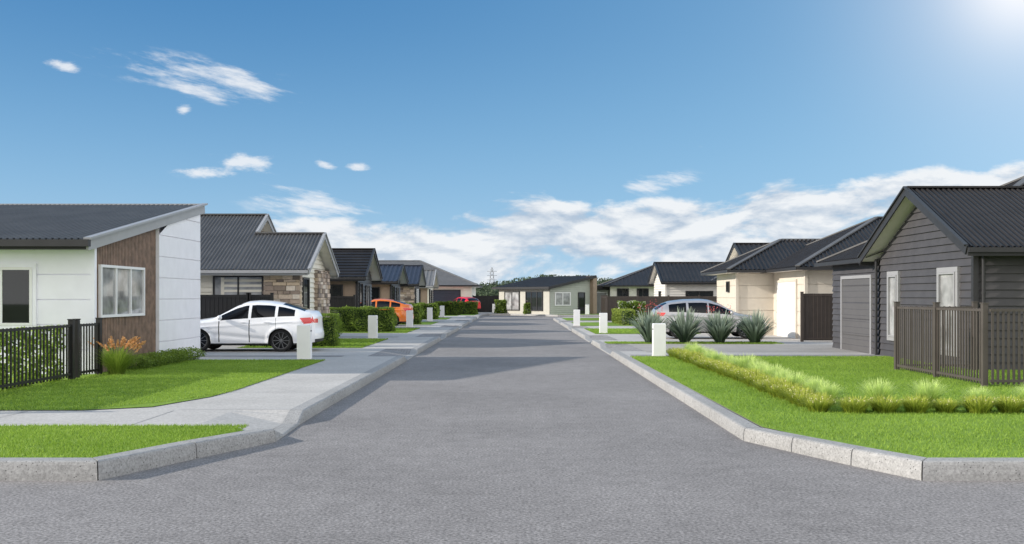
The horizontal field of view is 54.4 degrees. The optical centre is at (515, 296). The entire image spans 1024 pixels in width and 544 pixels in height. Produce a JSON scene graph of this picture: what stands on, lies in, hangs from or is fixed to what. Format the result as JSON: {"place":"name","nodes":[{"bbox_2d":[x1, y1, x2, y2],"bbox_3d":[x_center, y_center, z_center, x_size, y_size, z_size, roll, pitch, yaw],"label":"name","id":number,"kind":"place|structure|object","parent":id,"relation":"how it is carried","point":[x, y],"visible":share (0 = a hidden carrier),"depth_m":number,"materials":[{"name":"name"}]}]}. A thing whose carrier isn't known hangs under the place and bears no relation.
{"place":"outdoors","nodes":[
{"label":"outdoors","id":0,"kind":"place"},
{"bbox_2d":[0,422,248,457],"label":"lawn","id":1,"kind":"structure","parent":0,"point":[35,436],"depth_m":12.02,"materials":[{"name":"green plant"}]},
{"bbox_2d":[0,359,324,409],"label":"lawn","id":2,"kind":"structure","parent":0,"point":[146,404],"depth_m":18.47,"materials":[{"name":"green plant"}]},
{"bbox_2d":[0,319,75,389],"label":"fence","id":3,"kind":"object","parent":2,"relation":"on","point":[70,350],"visible":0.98,"depth_m":19.33,"materials":[{"name":"black metal"}]},
{"bbox_2d":[0,324,65,390],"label":"creeper","id":4,"kind":"object","parent":3,"relation":"attached to","point":[55,380],"visible":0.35,"depth_m":19.17,"materials":[{"name":"green plant"}]},
{"bbox_2d":[75,318,102,378],"bbox_3d":[-9.215,1.105,21.475,0.124,1.270,1.174,0,0,2],"label":"fence","id":5,"kind":"object","parent":2,"relation":"on","point":[97,369],"visible":0.94,"depth_m":21.43,"materials":[{"name":"black metal"}]},
{"bbox_2d":[0,203,207,373],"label":"house","id":6,"kind":"structure","parent":2,"relation":"on","point":[128,271],"depth_m":24.01,"materials":[{"name":"white paint"}]},
{"bbox_2d":[0,263,36,328],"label":"window","id":7,"kind":"structure","parent":6,"relation":"in","point":[18,281],"depth_m":22.17,"materials":[{"name":"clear glass"}]},
{"bbox_2d":[98,264,144,317],"bbox_3d":[-9.370,-0.120,23.745,0.100,1.200,2.650,0,0,0],"label":"window","id":8,"kind":"structure","parent":6,"relation":"in","point":[121,289],"depth_m":23.63,"materials":[{"name":"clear glass"}]},
{"bbox_2d":[88,336,148,374],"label":"plume grass","id":9,"kind":"object","parent":2,"relation":"on","point":[115,362],"depth_m":21.92,"materials":[{"name":"green plant"}]},
{"bbox_2d":[124,354,156,369],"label":"shrub","id":10,"kind":"object","parent":2,"relation":"on","point":[147,363],"visible":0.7,"depth_m":23.48,"materials":[{"name":"green plant"}]},
{"bbox_2d":[136,352,168,366],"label":"shrub","id":11,"kind":"object","parent":2,"relation":"on","point":[158,361],"visible":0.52,"depth_m":24.27,"materials":[{"name":"green plant"}]},
{"bbox_2d":[143,350,175,364],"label":"shrub","id":12,"kind":"object","parent":2,"relation":"on","point":[167,355],"visible":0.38,"depth_m":24.98,"materials":[{"name":"green plant"}]},
{"bbox_2d":[159,349,187,362],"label":"shrub","id":13,"kind":"object","parent":2,"relation":"on","point":[179,355],"visible":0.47,"depth_m":25.64,"materials":[{"name":"green plant"}]},
{"bbox_2d":[180,346,206,359],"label":"shrub","id":14,"kind":"object","parent":2,"relation":"on","point":[198,352],"visible":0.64,"depth_m":27.09,"materials":[{"name":"green plant"}]},
{"bbox_2d":[200,213,339,316],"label":"house","id":15,"kind":"structure","parent":0,"point":[251,253],"depth_m":37.62,"materials":[{"name":"metal"}]},
{"bbox_2d":[213,276,263,294],"bbox_3d":[-10.175,0.070,36.575,1.850,1.660,0.090,0,0,0],"label":"window","id":16,"kind":"structure","parent":15,"relation":"in","point":[216,279],"depth_m":36.57,"materials":[{"name":"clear glass"}]},
{"bbox_2d":[302,278,309,308],"bbox_3d":[-7.905,0.350,37.550,0.090,2.100,1.100,0,0,0],"label":"window","id":17,"kind":"structure","parent":15,"relation":"in","point":[306,281],"depth_m":37.70,"materials":[{"name":"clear glass"}]},
{"bbox_2d":[200,355,344,356],"bbox_3d":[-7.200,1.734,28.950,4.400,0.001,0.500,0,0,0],"label":"driveway","id":18,"kind":"structure","parent":0,"point":[270,355],"depth_m":29.20,"materials":[{"name":"grey concrete"}]},
{"bbox_2d":[0,312,554,430],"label":"footpath","id":19,"kind":"structure","parent":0,"point":[197,411],"depth_m":16.96,"materials":[{"name":"concrete"}]},
{"bbox_2d":[200,293,247,318],"bbox_3d":[-12.725,0.805,35.200,6.674,1.870,0.124,0,0,0],"label":"fence","id":20,"kind":"object","parent":19,"relation":"on","point":[211,306],"visible":0.14,"depth_m":35.20,"materials":[{"name":"black paint"}]},
{"bbox_2d":[200,300,323,351],"bbox_3d":[-8.491,0.929,32.000,4.599,1.614,2.100,0,0,0],"label":"parked car","id":21,"kind":"object","parent":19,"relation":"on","point":[273,324],"visible":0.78,"depth_m":31.18,"materials":[{"name":"white paint"}]},
{"bbox_2d":[296,325,312,359],"bbox_3d":[-5.780,1.262,27.300,0.400,0.965,0.300,0,0,0],"label":"letterbox","id":22,"kind":"object","parent":19,"relation":"on","point":[304,341],"visible":0.8,"depth_m":27.17,"materials":[{"name":"white concrete"}]},
{"bbox_2d":[328,295,355,309],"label":"fence","id":23,"kind":"object","parent":19,"relation":"on","point":[341,301],"visible":0.12,"depth_m":48.90,"materials":[{"name":"black paint"}]},
{"bbox_2d":[367,315,377,338],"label":"letterbox","id":24,"kind":"object","parent":19,"relation":"on","point":[372,326],"visible":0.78,"depth_m":40.77,"materials":[{"name":"white concrete"}]},
{"bbox_2d":[371,298,413,324],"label":"parked car","id":25,"kind":"object","parent":19,"relation":"on","point":[400,307],"visible":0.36,"depth_m":58.24,"materials":[{"name":"orange paint"}]},
{"bbox_2d":[406,310,412,327],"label":"letterbox","id":26,"kind":"object","parent":19,"relation":"on","point":[409,318],"visible":0.94,"depth_m":55.47,"materials":[{"name":"white concrete"}]},
{"bbox_2d":[473,295,498,311],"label":"fence","id":27,"kind":"object","parent":19,"relation":"on","point":[486,302],"visible":0.39,"depth_m":106.00,"materials":[{"name":"black paint"}]},
{"bbox_2d":[494,299,506,313],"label":"hedge","id":28,"kind":"object","parent":19,"relation":"on","point":[500,307],"visible":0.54,"depth_m":100.63,"materials":[{"name":"green plant"}]},
{"bbox_2d":[237,338,387,347],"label":"lawn","id":29,"kind":"structure","parent":0,"point":[322,347],"depth_m":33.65,"materials":[{"name":"green plant"}]},
{"bbox_2d":[248,293,273,301],"bbox_3d":[-9.000,0.805,35.200,0.924,1.870,0.124,0,0,0],"label":"fence","id":30,"kind":"object","parent":29,"relation":"on","point":[260,297],"visible":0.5,"depth_m":35.18,"materials":[{"name":"black paint"}]},
{"bbox_2d":[245,313,343,346],"bbox_3d":[-7.626,1.119,34.479,3.529,1.286,1.191,0,0,0],"label":"hedge","id":31,"kind":"object","parent":29,"relation":"on","point":[332,330],"visible":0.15,"depth_m":34.19,"materials":[{"name":"green plant"}]},
{"bbox_2d":[201,314,478,429],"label":"footpath","id":32,"kind":"structure","parent":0,"point":[270,412],"depth_m":17.63,"materials":[{"name":"concrete"}]},
{"bbox_2d":[328,248,382,309],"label":"house","id":33,"kind":"structure","parent":0,"point":[360,271],"depth_m":51.31,"materials":[{"name":"black metal"}]},
{"bbox_2d":[328,284,342,295],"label":"window","id":34,"kind":"structure","parent":33,"relation":"in","point":[335,289],"depth_m":50.26,"materials":[{"name":"black glass"}]},
{"bbox_2d":[371,264,408,300],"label":"house","id":35,"kind":"structure","parent":0,"point":[395,276],"depth_m":64.50,"materials":[{"name":"black metal"}]},
{"bbox_2d":[400,265,425,303],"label":"house","id":36,"kind":"structure","parent":0,"point":[409,292],"depth_m":78.14,"materials":[{"name":"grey metal"}]},
{"bbox_2d":[399,322,436,324],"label":"lawn","id":37,"kind":"structure","parent":0,"point":[426,323],"depth_m":63.41,"materials":[{"name":"green plant"}]},
{"bbox_2d":[400,304,423,323],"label":"hedge","id":38,"kind":"object","parent":37,"relation":"on","point":[417,311],"visible":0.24,"depth_m":61.79,"materials":[{"name":"green plant"}]},
{"bbox_2d":[369,316,475,355],"bbox_3d":[-3.860,1.804,58.350,0.880,0.135,58.900,0,0,0],"label":"driveway crossing","id":39,"kind":"object","parent":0,"point":[394,352],"visible":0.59,"depth_m":32.69,"materials":[{"name":"grey concrete"}]},
{"bbox_2d":[419,269,438,304],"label":"house","id":40,"kind":"structure","parent":0,"point":[426,292],"depth_m":91.83,"materials":[{"name":"grey metal"}]},
{"bbox_2d":[378,260,481,302],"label":"house","id":41,"kind":"structure","parent":0,"point":[452,286],"depth_m":104.00,"materials":[{"name":"grey"}]},
{"bbox_2d":[433,290,460,302],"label":"garage door","id":42,"kind":"structure","parent":41,"relation":"in","point":[438,295],"depth_m":103.96,"materials":[{"name":"grey metal"}]},
{"bbox_2d":[0,315,1023,543],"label":"road","id":43,"kind":"structure","parent":0,"point":[502,429],"depth_m":10.11,"materials":[{"name":"grey asphalt"}]},
{"bbox_2d":[0,314,598,480],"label":"kerb","id":44,"kind":"structure","parent":43,"relation":"on","point":[103,467],"depth_m":11.54,"materials":[{"name":"concrete"}]},
{"bbox_2d":[553,317,1023,480],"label":"kerb","id":45,"kind":"structure","parent":43,"relation":"on","point":[940,469],"depth_m":11.43,"materials":[{"name":"concrete"}]},
{"bbox_2d":[0,0,1023,284],"label":"sky","id":46,"kind":"structure","parent":0,"point":[613,139],"materials":[{"name":"blue"}]},
{"bbox_2d":[555,313,598,314],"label":"lawn","id":47,"kind":"structure","parent":0,"point":[580,314],"depth_m":94.90,"materials":[{"name":"green plant"}]},
{"bbox_2d":[492,275,596,314],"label":"house","id":48,"kind":"structure","parent":47,"relation":"on","point":[549,295],"depth_m":97.79,"materials":[{"name":"beige metal"}]},
{"bbox_2d":[504,291,519,309],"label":"window","id":49,"kind":"structure","parent":48,"relation":"in","point":[512,297],"depth_m":99.86,"materials":[{"name":"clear glass"}]},
{"bbox_2d":[525,291,542,310],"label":"window","id":50,"kind":"structure","parent":48,"relation":"in","point":[535,298],"depth_m":97.02,"materials":[{"name":"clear glass"}]},
{"bbox_2d":[555,292,570,305],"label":"window","id":51,"kind":"structure","parent":48,"relation":"in","point":[561,298],"depth_m":96.33,"materials":[{"name":"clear glass"}]},
{"bbox_2d":[578,292,584,313],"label":"door","id":52,"kind":"structure","parent":48,"relation":"in","point":[581,295],"depth_m":97.88,"materials":[{"name":"black glass"}]},
{"bbox_2d":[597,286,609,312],"bbox_3d":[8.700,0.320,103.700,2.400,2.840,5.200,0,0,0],"label":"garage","id":53,"kind":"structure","parent":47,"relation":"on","point":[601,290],"depth_m":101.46,"materials":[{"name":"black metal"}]},
{"bbox_2d":[562,321,642,350],"bbox_3d":[3.685,1.804,51.300,0.830,0.135,39.400,0,0,0],"label":"driveway crossing","id":54,"kind":"object","parent":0,"point":[619,347],"visible":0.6,"depth_m":36.18,"materials":[{"name":"grey concrete"}]},
{"bbox_2d":[571,322,638,325],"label":"lawn","id":55,"kind":"structure","parent":0,"point":[594,324],"depth_m":61.16,"materials":[{"name":"green plant"}]},
{"bbox_2d":[611,308,635,324],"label":"hedge","id":56,"kind":"object","parent":55,"relation":"on","point":[622,316],"visible":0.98,"depth_m":60.40,"materials":[{"name":"green plant"}]},
{"bbox_2d":[597,265,653,295],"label":"house","id":57,"kind":"structure","parent":0,"point":[634,283],"depth_m":100.00,"materials":[{"name":"black metal"}]},
{"bbox_2d":[584,328,700,333],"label":"lawn","id":58,"kind":"structure","parent":0,"point":[620,333],"depth_m":47.62,"materials":[{"name":"green plant"}]},
{"bbox_2d":[599,313,606,332],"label":"letterbox","id":59,"kind":"object","parent":58,"relation":"on","point":[602,322],"visible":0.84,"depth_m":46.57,"materials":[{"name":"white concrete"}]},
{"bbox_2d":[557,318,761,426],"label":"footpath","id":60,"kind":"structure","parent":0,"point":[629,353],"depth_m":31.35,"materials":[{"name":"concrete"}]},
{"bbox_2d":[647,262,722,295],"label":"house","id":61,"kind":"structure","parent":0,"point":[676,278],"depth_m":72.35,"materials":[{"name":"black metal"}]},
{"bbox_2d":[685,291,712,295],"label":"window","id":62,"kind":"structure","parent":61,"relation":"in","point":[687,293],"depth_m":71.96,"materials":[{"name":"black glass"}]},
{"bbox_2d":[605,341,783,343],"bbox_3d":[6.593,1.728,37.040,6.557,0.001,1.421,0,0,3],"label":"lawn","id":63,"kind":"structure","parent":0,"point":[684,343],"depth_m":36.50,"materials":[{"name":"green plant"}]},
{"bbox_2d":[629,301,669,342],"bbox_3d":[4.958,0.914,37.018,1.949,1.651,2.172,0,0,22],"label":"flax plant","id":64,"kind":"object","parent":63,"relation":"on","point":[644,327],"visible":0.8,"depth_m":36.73,"materials":[{"name":"green plant"}]},
{"bbox_2d":[664,307,706,342],"bbox_3d":[6.286,1.030,36.982,2.061,1.419,2.132,0,0,16],"label":"flax plant","id":65,"kind":"object","parent":63,"relation":"on","point":[684,332],"visible":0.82,"depth_m":36.72,"materials":[{"name":"green plant"}]},
{"bbox_2d":[700,301,745,342],"bbox_3d":[7.626,0.942,36.963,2.172,1.596,1.949,0,0,-37],"label":"flax plant","id":66,"kind":"object","parent":63,"relation":"on","point":[719,330],"visible":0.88,"depth_m":36.72,"materials":[{"name":"green plant"}]},
{"bbox_2d":[728,309,780,342],"bbox_3d":[8.921,1.055,37.008,2.132,1.370,2.061,0,0,-43],"label":"flax plant","id":67,"kind":"object","parent":63,"relation":"on","point":[755,329],"visible":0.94,"depth_m":36.71,"materials":[{"name":"green plant"}]},
{"bbox_2d":[562,317,874,431],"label":"pavement","id":68,"kind":"structure","parent":0,"point":[704,337],"depth_m":39.26,"materials":[{"name":"concrete"}]},
{"bbox_2d":[617,300,646,321],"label":"shrub","id":69,"kind":"object","parent":68,"relation":"on","point":[634,305],"visible":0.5,"depth_m":66.66,"materials":[{"name":"green plant"}]},
{"bbox_2d":[606,295,716,320],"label":"fence","id":70,"kind":"object","parent":68,"relation":"on","point":[611,302],"visible":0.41,"depth_m":69.50,"materials":[{"name":"brown paint"}]},
{"bbox_2d":[652,299,765,337],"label":"parked car","id":71,"kind":"object","parent":68,"relation":"on","point":[698,306],"visible":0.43,"depth_m":40.53,"materials":[{"name":"silver metal"}]},
{"bbox_2d":[800,292,832,341],"bbox_3d":[11.700,0.780,38.200,1.524,1.920,0.124,0,0,0],"label":"fence","id":72,"kind":"object","parent":68,"relation":"on","point":[816,316],"visible":0.69,"depth_m":38.20,"materials":[{"name":"brown paint"}]},
{"bbox_2d":[814,176,1023,369],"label":"house","id":73,"kind":"structure","parent":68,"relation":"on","point":[947,246],"depth_m":25.89,"materials":[{"name":"grey wood"}]},
{"bbox_2d":[840,275,872,353],"bbox_3d":[10.765,0.540,31.450,0.070,2.400,2.800,0,0,0],"label":"garage door","id":74,"kind":"structure","parent":73,"relation":"in","point":[858,290],"depth_m":31.39,"materials":[{"name":"grey metal"}]},
{"bbox_2d":[887,271,900,340],"bbox_3d":[10.745,0.273,28.288,0.110,1.973,0.843,0,0,0],"label":"window","id":75,"kind":"structure","parent":73,"relation":"in","point":[893,277],"depth_m":28.36,"materials":[{"name":"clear glass"}]},
{"bbox_2d":[936,267,960,356],"bbox_3d":[10.745,0.373,24.723,0.110,2.193,1.193,0,0,0],"label":"window","id":76,"kind":"structure","parent":73,"relation":"in","point":[947,278],"depth_m":24.62,"materials":[{"name":"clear glass"}]},
{"bbox_2d":[629,344,856,351],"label":"driveway","id":77,"kind":"structure","parent":0,"point":[767,347],"depth_m":33.76,"materials":[{"name":"concrete"}]},
{"bbox_2d":[729,353,761,368],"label":"ornamental grass","id":78,"kind":"object","parent":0,"point":[740,363],"depth_m":21.74,"materials":[{"name":"green plant"}]},
{"bbox_2d":[726,243,767,260],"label":"house","id":79,"kind":"structure","parent":0,"point":[737,249],"depth_m":59.23,"materials":[{"name":"black metal"}]},
{"bbox_2d":[631,355,881,355],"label":"driveway","id":80,"kind":"structure","parent":0,"point":[785,355],"depth_m":29.20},
{"bbox_2d":[758,363,788,377],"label":"ornamental grass","id":81,"kind":"object","parent":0,"point":[770,370],"depth_m":19.22,"materials":[{"name":"green plant"}]},
{"bbox_2d":[701,216,882,338],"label":"house","id":82,"kind":"structure","parent":0,"point":[773,279],"depth_m":44.14,"materials":[{"name":"beige metal"}]},
{"bbox_2d":[776,279,796,338],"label":"garage door","id":83,"kind":"structure","parent":82,"relation":"in","point":[786,290],"depth_m":42.61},
{"bbox_2d":[778,371,811,387],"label":"ornamental grass","id":84,"kind":"object","parent":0,"point":[797,379],"depth_m":17.48,"materials":[{"name":"green plant"}]},
{"bbox_2d":[798,375,834,392],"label":"ornamental grass","id":85,"kind":"object","parent":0,"point":[810,384],"depth_m":16.67,"materials":[{"name":"green plant"}]},
{"bbox_2d":[630,355,1023,457],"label":"lawn","id":86,"kind":"structure","parent":0,"point":[864,444],"depth_m":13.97,"materials":[{"name":"green plant"}]},
{"bbox_2d":[651,323,665,356],"bbox_3d":[4.150,1.262,28.750,0.400,0.965,0.300,0,0,0],"label":"letterbox","id":87,"kind":"object","parent":86,"relation":"on","point":[658,339],"visible":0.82,"depth_m":28.62,"materials":[{"name":"white concrete"}]},
{"bbox_2d":[760,375,796,395],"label":"border plant","id":88,"kind":"object","parent":86,"relation":"on","point":[767,383],"visible":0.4,"depth_m":17.33,"materials":[{"name":"green plant"}]},
{"bbox_2d":[769,380,805,399],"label":"border plant","id":89,"kind":"object","parent":86,"relation":"on","point":[781,389],"visible":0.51,"depth_m":16.62,"materials":[{"name":"green plant"}]},
{"bbox_2d":[783,387,818,404],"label":"border plant","id":90,"kind":"object","parent":86,"relation":"on","point":[789,394],"visible":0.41,"depth_m":15.98,"materials":[{"name":"green plant"}]},
{"bbox_2d":[788,392,814,406],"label":"border plant","id":91,"kind":"object","parent":86,"relation":"on","point":[796,401],"visible":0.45,"depth_m":15.60,"materials":[{"name":"green plant"}]},
{"bbox_2d":[798,395,834,411],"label":"border plant","id":92,"kind":"object","parent":86,"relation":"on","point":[818,405],"visible":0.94,"depth_m":14.89,"materials":[{"name":"green plant"}]},
{"bbox_2d":[833,394,876,413],"bbox_3d":[5.027,1.597,14.817,0.743,0.283,0.744,0,0,-1],"label":"border plant","id":93,"kind":"object","parent":86,"relation":"on","point":[855,404],"visible":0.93,"depth_m":14.71,"materials":[{"name":"green plant"}]},
{"bbox_2d":[863,394,907,412],"bbox_3d":[5.503,1.594,14.882,0.814,0.288,0.769,0,0,19],"label":"border plant","id":94,"kind":"object","parent":86,"relation":"on","point":[890,405],"visible":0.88,"depth_m":14.75,"materials":[{"name":"green plant"}]},
{"bbox_2d":[898,392,935,412],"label":"border plant","id":95,"kind":"object","parent":86,"relation":"on","point":[917,405],"visible":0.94,"depth_m":14.72,"materials":[{"name":"green plant"}]},
{"bbox_2d":[903,379,951,408],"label":"ornamental grass","id":96,"kind":"object","parent":86,"relation":"on","point":[934,391],"depth_m":15.32,"materials":[{"name":"green plant"}]},
{"bbox_2d":[893,301,988,386],"bbox_3d":[8.975,0.930,21.225,0.124,1.620,4.374,0,0,-1],"label":"fence","id":97,"kind":"object","parent":86,"relation":"on","point":[902,337],"visible":0.98,"depth_m":21.03,"materials":[{"name":"wood"}]},
{"bbox_2d":[926,396,962,412],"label":"border plant","id":98,"kind":"object","parent":86,"relation":"on","point":[947,406],"visible":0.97,"depth_m":14.78,"materials":[{"name":"green plant"}]},
{"bbox_2d":[952,393,1003,413],"bbox_3d":[6.879,1.582,14.810,0.804,0.311,0.803,0,0,-38],"label":"border plant","id":99,"kind":"object","parent":86,"relation":"on","point":[980,405],"visible":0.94,"depth_m":14.67,"materials":[{"name":"green plant"}]},
{"bbox_2d":[986,394,1023,412],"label":"border plant","id":100,"kind":"object","parent":86,"relation":"on","point":[1013,405],"visible":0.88,"depth_m":14.71,"materials":[{"name":"green plant"}]},
{"bbox_2d":[989,308,1023,383],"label":"fence","id":101,"kind":"object","parent":86,"relation":"on","point":[1008,311],"visible":0.99,"depth_m":18.99,"materials":[{"name":"brown wood"}]},
{"bbox_2d":[810,381,845,404],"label":"ornamental grass","id":102,"kind":"object","parent":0,"point":[832,391],"depth_m":15.81,"materials":[{"name":"green plant"}]},
{"bbox_2d":[854,376,899,406],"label":"ornamental grass","id":103,"kind":"object","parent":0,"point":[880,391],"depth_m":15.27,"materials":[{"name":"green plant"}]},
{"bbox_2d":[961,386,998,400],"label":"ornamental grass","id":104,"kind":"object","parent":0,"point":[982,393],"depth_m":15.40,"materials":[{"name":"green plant"}]},
{"bbox_3d":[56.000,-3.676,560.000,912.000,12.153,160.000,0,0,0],"label":"hill","id":105,"kind":"structure","parent":0,"visible":0},
{"bbox_2d":[476,274,611,295],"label":"wood","id":106,"kind":"object","parent":105,"relation":"on","point":[486,289],"visible":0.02,"depth_m":511.88,"materials":[{"name":"green plant"}]},
{"label":"lawn","id":107,"kind":"structure","parent":0,"visible":0},
{"bbox_2d":[328,305,398,331],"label":"hedge","id":108,"kind":"object","parent":107,"relation":"on","point":[355,319],"visible":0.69,"depth_m":48.09,"materials":[{"name":"green plant"}]},
{"bbox_2d":[341,327,419,332],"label":"grass","id":109,"kind":"structure","parent":107,"relation":"on","point":[405,330],"depth_m":48.64,"materials":[{"name":"green plant"}]},
{"label":"lawn","id":110,"kind":"structure","parent":0,"visible":0},
{"bbox_2d":[407,302,440,318],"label":"hedge","id":111,"kind":"object","parent":110,"relation":"on","point":[434,306],"visible":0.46,"depth_m":75.49,"materials":[{"name":"green plant"}]},
{"label":"lawn","id":112,"kind":"structure","parent":0,"visible":0},
{"bbox_2d":[435,301,478,313],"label":"hedge","id":113,"kind":"object","parent":112,"relation":"on","point":[460,307],"visible":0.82,"depth_m":96.29,"materials":[{"name":"green plant"}]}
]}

